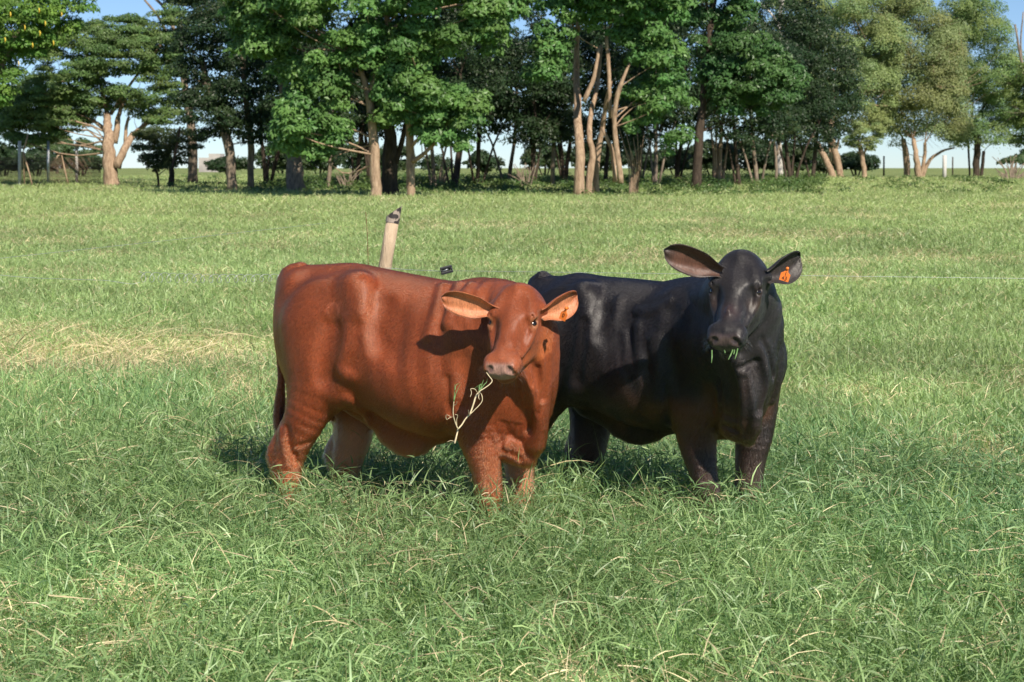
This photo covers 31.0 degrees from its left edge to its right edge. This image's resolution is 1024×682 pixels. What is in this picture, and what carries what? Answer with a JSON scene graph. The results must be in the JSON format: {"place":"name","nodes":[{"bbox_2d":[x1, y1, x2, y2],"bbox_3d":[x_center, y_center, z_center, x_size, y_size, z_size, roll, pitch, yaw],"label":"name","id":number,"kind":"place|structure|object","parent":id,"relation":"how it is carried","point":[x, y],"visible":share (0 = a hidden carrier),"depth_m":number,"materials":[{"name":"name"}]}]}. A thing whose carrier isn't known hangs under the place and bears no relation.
{"place":"outdoors","nodes":[
{"label":"outdoors","id":0,"kind":"place"},
{"bbox_2d":[0,168,1023,681],"bbox_3d":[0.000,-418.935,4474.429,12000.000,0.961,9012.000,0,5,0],"label":"ground","id":1,"kind":"structure","parent":0,"point":[572,170],"depth_m":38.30,"materials":[{"name":"green plant"}]},
{"bbox_2d":[0,144,22,175],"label":"scrub bush","id":2,"kind":"object","parent":1,"relation":"on","point":[5,152],"visible":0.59,"depth_m":147.55,"materials":[{"name":"green plant"}]},
{"bbox_2d":[18,141,21,186],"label":"fence post","id":3,"kind":"object","parent":1,"relation":"on","point":[19,164],"visible":0.79,"depth_m":89.52,"materials":[{"name":"grey metal"}]},
{"bbox_2d":[22,135,27,185],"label":"wooden stick","id":4,"kind":"object","parent":1,"relation":"on","point":[23,159],"visible":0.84,"depth_m":88.84,"materials":[{"name":"brown wood"}]},
{"bbox_2d":[23,152,32,185],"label":"wooden stick","id":5,"kind":"object","parent":1,"relation":"on","point":[27,167],"visible":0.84,"depth_m":88.58,"materials":[{"name":"beige wood"}]},
{"bbox_2d":[6,149,67,175],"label":"scrub bush","id":6,"kind":"object","parent":1,"relation":"on","point":[32,154],"visible":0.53,"depth_m":146.94,"materials":[{"name":"green plant"}]},
{"bbox_2d":[47,141,49,182],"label":"fence post","id":7,"kind":"object","parent":1,"relation":"on","point":[48,161],"visible":0.79,"depth_m":91.52,"materials":[{"name":"wood"}]},
{"bbox_2d":[0,0,100,107],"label":"leafy tree","id":8,"kind":"object","parent":1,"relation":"on","point":[40,15],"visible":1,"depth_m":82.44,"materials":[{"name":"green plant"}]},
{"bbox_2d":[0,158,100,186],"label":"fence","id":9,"kind":"object","parent":1,"relation":"on","point":[54,172],"visible":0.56,"depth_m":92.60,"materials":[{"name":"brown metal"}]},
{"bbox_2d":[55,155,68,187],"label":"wooden stick","id":10,"kind":"object","parent":1,"relation":"on","point":[63,167],"visible":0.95,"depth_m":89.18,"materials":[{"name":"brown wood"}]},
{"bbox_2d":[26,136,102,173],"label":"distant tree","id":11,"kind":"object","parent":1,"relation":"on","point":[64,148],"visible":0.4,"depth_m":237.56,"materials":[{"name":"green plant"}]},
{"bbox_2d":[75,143,77,182],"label":"fence post","id":12,"kind":"object","parent":1,"relation":"on","point":[76,150],"visible":0.61,"depth_m":93.49,"materials":[{"name":"grey metal"}]},
{"bbox_2d":[58,150,102,175],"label":"scrub bush","id":13,"kind":"object","parent":1,"relation":"on","point":[86,157],"visible":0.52,"depth_m":148.64,"materials":[{"name":"green plant"}]},
{"bbox_2d":[0,3,194,187],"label":"spreading tree","id":14,"kind":"object","parent":1,"relation":"on","point":[52,106],"visible":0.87,"depth_m":91.19,"materials":[{"name":"green plant"}]},
{"bbox_2d":[6,223,322,257],"bbox_3d":[-2.915,-0.945,16.956,0.194,0.108,6.330,2,6,19],"label":"fence wire","id":15,"kind":"object","parent":1,"relation":"on","point":[157,241],"visible":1,"depth_m":16.10,"materials":[{"name":"grey metal"}]},
{"bbox_2d":[130,124,207,186],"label":"tree","id":16,"kind":"object","parent":1,"relation":"on","point":[158,158],"visible":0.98,"depth_m":87.12,"materials":[{"name":"green plant"}]},
{"bbox_2d":[144,0,225,182],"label":"leafy tree","id":17,"kind":"object","parent":1,"relation":"on","point":[192,169],"visible":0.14,"depth_m":99.22,"materials":[{"name":"green plant"}]},
{"bbox_2d":[141,272,277,282],"bbox_3d":[-1.693,-0.361,10.462,0.847,0.065,0.060,0,5,0],"label":"gate spring","id":18,"kind":"object","parent":1,"relation":"on","point":[209,277],"visible":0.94,"depth_m":10.46,"materials":[{"name":"grey metal"}]},
{"bbox_2d":[2,275,139,283],"bbox_3d":[-2.604,-0.360,10.569,0.972,0.064,0.040,1,5,7],"label":"fence wire","id":19,"kind":"object","parent":18,"relation":"attached to","point":[72,279],"visible":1,"depth_m":10.56,"materials":[{"name":"grey metal"}]},
{"bbox_2d":[199,154,224,171],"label":"farm wall","id":20,"kind":"structure","parent":1,"relation":"on","point":[202,167],"depth_m":328.46,"materials":[{"name":"white paint"}]},
{"bbox_2d":[164,0,278,191],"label":"dark tree","id":21,"kind":"object","parent":1,"relation":"on","point":[211,100],"visible":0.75,"depth_m":78.58,"materials":[{"name":"green plant"}]},
{"bbox_2d":[203,155,255,174],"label":"scrub bush","id":22,"kind":"object","parent":1,"relation":"on","point":[218,164],"visible":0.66,"depth_m":140.56,"materials":[{"name":"green plant"}]},
{"bbox_2d":[215,20,284,184],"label":"shade tree","id":23,"kind":"object","parent":1,"relation":"on","point":[266,169],"visible":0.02,"depth_m":91.49,"materials":[{"name":"green plant"}]},
{"bbox_2d":[254,142,307,173],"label":"scrub bush","id":24,"kind":"object","parent":1,"relation":"on","point":[282,164],"visible":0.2,"depth_m":133.96,"materials":[{"name":"green plant"}]},
{"bbox_2d":[256,8,356,191],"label":"dark tree","id":25,"kind":"object","parent":1,"relation":"on","point":[294,174],"visible":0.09,"depth_m":76.16,"materials":[{"name":"green plant"}]},
{"bbox_2d":[302,151,345,173],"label":"scrub bush","id":26,"kind":"object","parent":1,"relation":"on","point":[312,165],"visible":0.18,"depth_m":142.56,"materials":[{"name":"green plant"}]},
{"bbox_2d":[314,28,369,185],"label":"shade tree","id":27,"kind":"object","parent":1,"relation":"on","point":[359,95],"visible":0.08,"depth_m":85.41,"materials":[{"name":"green plant"}]},
{"bbox_2d":[335,165,363,185],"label":"bare shrub","id":28,"kind":"object","parent":1,"relation":"on","point":[342,181],"visible":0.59,"depth_m":83.66,"materials":[{"name":"brown plant"}]},
{"bbox_2d":[334,142,382,173],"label":"scrub bush","id":29,"kind":"object","parent":1,"relation":"on","point":[341,157],"visible":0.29,"depth_m":129.16,"materials":[{"name":"green plant"}]},
{"bbox_2d":[320,82,402,180],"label":"shade tree","id":30,"kind":"object","parent":1,"relation":"on","point":[366,156],"depth_m":99.41,"materials":[{"name":"green plant"}]},
{"bbox_2d":[330,24,398,182],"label":"shade tree","id":31,"kind":"object","parent":1,"relation":"on","point":[362,125],"visible":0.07,"depth_m":89.46,"materials":[{"name":"green plant"}]},
{"bbox_2d":[217,0,535,199],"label":"broadleaf tree","id":32,"kind":"object","parent":1,"relation":"on","point":[435,107],"visible":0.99,"depth_m":62.56,"materials":[{"name":"green plant"}]},
{"bbox_2d":[378,206,401,269],"bbox_3d":[-0.791,0.018,10.448,0.341,1.564,0.080,0,5,0],"label":"fence post","id":33,"kind":"object","parent":1,"relation":"on","point":[389,239],"visible":0.27,"depth_m":10.36,"materials":[{"name":"brown wood"}]},
{"bbox_2d":[343,14,451,195],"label":"dark tree","id":34,"kind":"object","parent":1,"relation":"on","point":[391,154],"visible":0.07,"depth_m":66.44,"materials":[{"name":"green plant"}]},
{"bbox_2d":[380,144,417,172],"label":"scrub bush","id":35,"kind":"object","parent":1,"relation":"on","point":[402,164],"visible":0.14,"depth_m":137.95,"materials":[{"name":"green plant"}]},
{"bbox_2d":[264,261,577,537],"bbox_3d":[-0.351,0.280,7.977,1.619,1.211,0.689,4,7,40],"label":"calf","id":36,"kind":"object","parent":1,"relation":"on","point":[391,359],"visible":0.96,"depth_m":7.79},
{"bbox_2d":[447,372,491,443],"bbox_3d":[-0.168,0.261,7.200,0.184,0.280,0.043,0,5,0],"label":"grass sprig","id":37,"kind":"object","parent":36,"relation":"hanging from","point":[474,400],"depth_m":7.20,"materials":[{"name":"plant"}]},
{"bbox_2d":[417,153,453,175],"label":"scrub bush","id":38,"kind":"object","parent":1,"relation":"on","point":[438,161],"visible":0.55,"depth_m":141.79,"materials":[{"name":"green plant"}]},
{"bbox_2d":[396,4,479,188],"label":"shade tree","id":39,"kind":"object","parent":1,"relation":"on","point":[425,148],"visible":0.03,"depth_m":87.49,"materials":[{"name":"green plant"}]},
{"bbox_2d":[427,165,449,184],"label":"bare shrub","id":40,"kind":"object","parent":1,"relation":"on","point":[444,179],"visible":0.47,"depth_m":85.64,"materials":[{"name":"grey plant"}]},
{"bbox_2d":[405,0,512,187],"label":"shade tree","id":41,"kind":"object","parent":1,"relation":"on","point":[459,75],"visible":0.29,"depth_m":83.19,"materials":[{"name":"green plant"}]},
{"bbox_2d":[461,149,504,173],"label":"scrub bush","id":42,"kind":"object","parent":1,"relation":"on","point":[484,155],"visible":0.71,"depth_m":125.29,"materials":[{"name":"green plant"}]},
{"bbox_2d":[442,36,526,183],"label":"shade tree","id":43,"kind":"object","parent":1,"relation":"on","point":[496,118],"visible":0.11,"depth_m":91.03,"materials":[{"name":"green plant"}]},
{"bbox_2d":[474,34,549,180],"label":"shade tree","id":44,"kind":"object","parent":1,"relation":"on","point":[510,166],"visible":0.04,"depth_m":95.43,"materials":[{"name":"green plant"}]},
{"bbox_2d":[508,163,536,186],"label":"bare shrub","id":45,"kind":"object","parent":1,"relation":"on","point":[521,177],"visible":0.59,"depth_m":87.62,"materials":[{"name":"brown plant"}]},
{"bbox_2d":[489,2,582,187],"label":"shade tree","id":46,"kind":"object","parent":1,"relation":"on","point":[533,131],"visible":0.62,"depth_m":88.58,"materials":[{"name":"green plant"}]},
{"bbox_2d":[520,146,571,175],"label":"scrub bush","id":47,"kind":"object","parent":1,"relation":"on","point":[545,159],"visible":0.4,"depth_m":139.50,"materials":[{"name":"green plant"}]},
{"bbox_2d":[523,74,574,184],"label":"slim tree","id":48,"kind":"object","parent":1,"relation":"on","point":[564,124],"visible":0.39,"depth_m":90.70,"materials":[{"name":"green plant"}]},
{"bbox_2d":[524,22,618,180],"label":"shade tree","id":49,"kind":"object","parent":1,"relation":"on","point":[563,171],"visible":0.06,"depth_m":103.35,"materials":[{"name":"green plant"}]},
{"bbox_2d":[163,169,1017,196],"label":"undergrowth","id":50,"kind":"object","parent":1,"relation":"on","point":[423,180],"visible":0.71,"depth_m":83.95,"materials":[{"name":"green plant"}]},
{"bbox_2d":[569,141,620,173],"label":"scrub bush","id":51,"kind":"object","parent":1,"relation":"on","point":[602,157],"visible":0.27,"depth_m":140.68,"materials":[{"name":"green plant"}]},
{"bbox_2d":[559,1,648,182],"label":"shade tree","id":52,"kind":"object","parent":1,"relation":"on","point":[596,38],"visible":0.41,"depth_m":93.47,"materials":[{"name":"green plant"}]},
{"bbox_2d":[518,0,700,194],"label":"broadleaf tree","id":53,"kind":"object","parent":1,"relation":"on","point":[653,97],"visible":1,"depth_m":69.91,"materials":[{"name":"green plant"}]},
{"bbox_2d":[618,126,643,193],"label":"bare shrub","id":54,"kind":"object","parent":1,"relation":"on","point":[634,186],"visible":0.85,"depth_m":73.68,"materials":[{"name":"beige plant"}]},
{"bbox_2d":[593,23,682,179],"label":"shade tree","id":55,"kind":"object","parent":1,"relation":"on","point":[645,163],"visible":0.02,"depth_m":103.40,"materials":[{"name":"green plant"}]},
{"bbox_2d":[620,142,661,172],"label":"scrub bush","id":56,"kind":"object","parent":1,"relation":"on","point":[625,162],"visible":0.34,"depth_m":129.53,"materials":[{"name":"green plant"}]},
{"bbox_2d":[608,3,699,183],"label":"shade tree","id":57,"kind":"object","parent":1,"relation":"on","point":[622,103],"visible":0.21,"depth_m":89.19,"materials":[{"name":"green plant"}]},
{"bbox_2d":[528,244,802,527],"bbox_3d":[0.705,0.208,8.119,0.858,1.327,1.622,-3,6,-32],"label":"calf","id":58,"kind":"object","parent":1,"relation":"on","point":[637,367],"visible":0.88,"depth_m":7.95},
{"bbox_2d":[620,1,718,181],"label":"shade tree","id":59,"kind":"object","parent":1,"relation":"on","point":[666,126],"visible":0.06,"depth_m":96.86,"materials":[{"name":"green plant"}]},
{"bbox_2d":[652,147,702,174],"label":"scrub bush","id":60,"kind":"object","parent":1,"relation":"on","point":[669,162],"visible":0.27,"depth_m":136.53,"materials":[{"name":"green plant"}]},
{"bbox_2d":[690,83,731,180],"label":"thin tree","id":61,"kind":"object","parent":1,"relation":"on","point":[718,172],"visible":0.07,"depth_m":95.46,"materials":[{"name":"beige plant"}]},
{"bbox_2d":[686,139,740,174],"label":"scrub bush","id":62,"kind":"object","parent":1,"relation":"on","point":[707,160],"visible":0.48,"depth_m":127.57,"materials":[{"name":"green plant"}]},
{"bbox_2d":[686,20,796,184],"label":"shade tree","id":63,"kind":"object","parent":1,"relation":"on","point":[745,136],"visible":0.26,"depth_m":90.65,"materials":[{"name":"green plant"}]},
{"bbox_2d":[675,0,812,189],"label":"dark tree","id":64,"kind":"object","parent":1,"relation":"on","point":[721,78],"visible":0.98,"depth_m":80.59,"materials":[{"name":"green plant"}]},
{"bbox_2d":[729,138,783,173],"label":"scrub bush","id":65,"kind":"object","parent":1,"relation":"on","point":[770,163],"visible":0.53,"depth_m":137.19,"materials":[{"name":"green plant"}]},
{"bbox_2d":[724,19,807,181],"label":"shade tree","id":66,"kind":"object","parent":1,"relation":"on","point":[792,49],"visible":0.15,"depth_m":95.06,"materials":[{"name":"green plant"}]},
{"bbox_2d":[758,0,783,174],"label":"bare tree","id":67,"kind":"object","parent":1,"relation":"on","point":[780,165],"visible":0.12,"depth_m":117.31,"materials":[{"name":"white plant"}]},
{"bbox_2d":[761,111,800,178],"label":"thin tree","id":68,"kind":"object","parent":1,"relation":"on","point":[776,154],"visible":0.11,"depth_m":99.43,"materials":[{"name":"brown plant"}]},
{"bbox_2d":[746,0,838,177],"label":"shade tree","id":69,"kind":"object","parent":1,"relation":"on","point":[811,37],"visible":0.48,"depth_m":102.34,"materials":[{"name":"green plant"}]},
{"bbox_2d":[771,142,820,173],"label":"scrub bush","id":70,"kind":"object","parent":1,"relation":"on","point":[798,156],"visible":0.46,"depth_m":139.43,"materials":[{"name":"green plant"}]},
{"bbox_2d":[773,10,868,175],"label":"shade tree","id":71,"kind":"object","parent":1,"relation":"on","point":[839,59],"visible":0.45,"depth_m":108.12,"materials":[{"name":"green plant"}]},
{"bbox_2d":[807,146,844,175],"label":"scrub bush","id":72,"kind":"object","parent":1,"relation":"on","point":[820,165],"visible":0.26,"depth_m":146.83,"materials":[{"name":"green plant"}]},
{"bbox_2d":[759,0,911,179],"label":"olive tree","id":73,"kind":"object","parent":1,"relation":"on","point":[878,28],"visible":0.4,"depth_m":119.28,"materials":[{"name":"green plant"}]},
{"bbox_2d":[829,151,880,175],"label":"scrub bush","id":74,"kind":"object","parent":1,"relation":"on","point":[851,161],"visible":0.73,"depth_m":143.43,"materials":[{"name":"green plant"}]},
{"bbox_2d":[841,120,887,177],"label":"thin tree","id":75,"kind":"object","parent":1,"relation":"on","point":[861,127],"visible":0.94,"depth_m":118.94,"materials":[{"name":"green plant"}]},
{"bbox_2d":[883,156,884,175],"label":"fence post","id":76,"kind":"object","parent":1,"relation":"on","point":[883,165],"visible":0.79,"depth_m":139.32,"materials":[{"name":"grey wood"}]},
{"bbox_2d":[859,0,995,176],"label":"olive tree","id":77,"kind":"object","parent":1,"relation":"on","point":[938,62],"visible":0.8,"depth_m":121.35,"materials":[{"name":"green plant"}]},
{"bbox_2d":[942,155,946,177],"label":"fence post","id":78,"kind":"object","parent":1,"relation":"on","point":[944,166],"visible":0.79,"depth_m":117.39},
{"bbox_2d":[928,0,1023,176],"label":"olive tree","id":79,"kind":"object","parent":1,"relation":"on","point":[985,30],"visible":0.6,"depth_m":127.75,"materials":[{"name":"green plant"}]},
{"bbox_2d":[993,12,1023,154],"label":"olive tree","id":80,"kind":"object","parent":1,"relation":"on","point":[1015,81],"visible":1,"depth_m":116.77,"materials":[{"name":"green plant"}]},
{"bbox_2d":[993,156,1023,179],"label":"bare shrub","id":81,"kind":"object","parent":1,"relation":"on","point":[1012,173],"visible":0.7,"depth_m":111.50,"materials":[{"name":"grey plant"}]},
{"bbox_2d":[996,151,1023,172],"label":"distant tree","id":82,"kind":"object","parent":1,"relation":"on","point":[1019,158],"visible":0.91,"depth_m":258.00,"materials":[{"name":"green plant"}]},
{"bbox_2d":[0,0,1023,167],"label":"sky","id":83,"kind":"structure","parent":0,"point":[893,155],"materials":[{"name":"blue"}]},
{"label":"fence wire","id":84,"kind":"object","parent":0,"visible":0},
{"bbox_2d":[440,265,452,274],"bbox_3d":[-0.363,-0.394,10.208,0.068,0.042,0.024,-15,7,-6],"label":"insulator","id":85,"kind":"object","parent":84,"relation":"attached to","point":[446,269],"visible":1,"depth_m":10.20,"materials":[{"name":"grey plastic"}]},
{"bbox_2d":[494,271,1023,278],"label":"fence wire","id":86,"kind":"object","parent":85,"relation":"attached to","point":[800,275],"visible":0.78,"depth_m":10.06,"materials":[{"name":"grey metal"}]}
]}

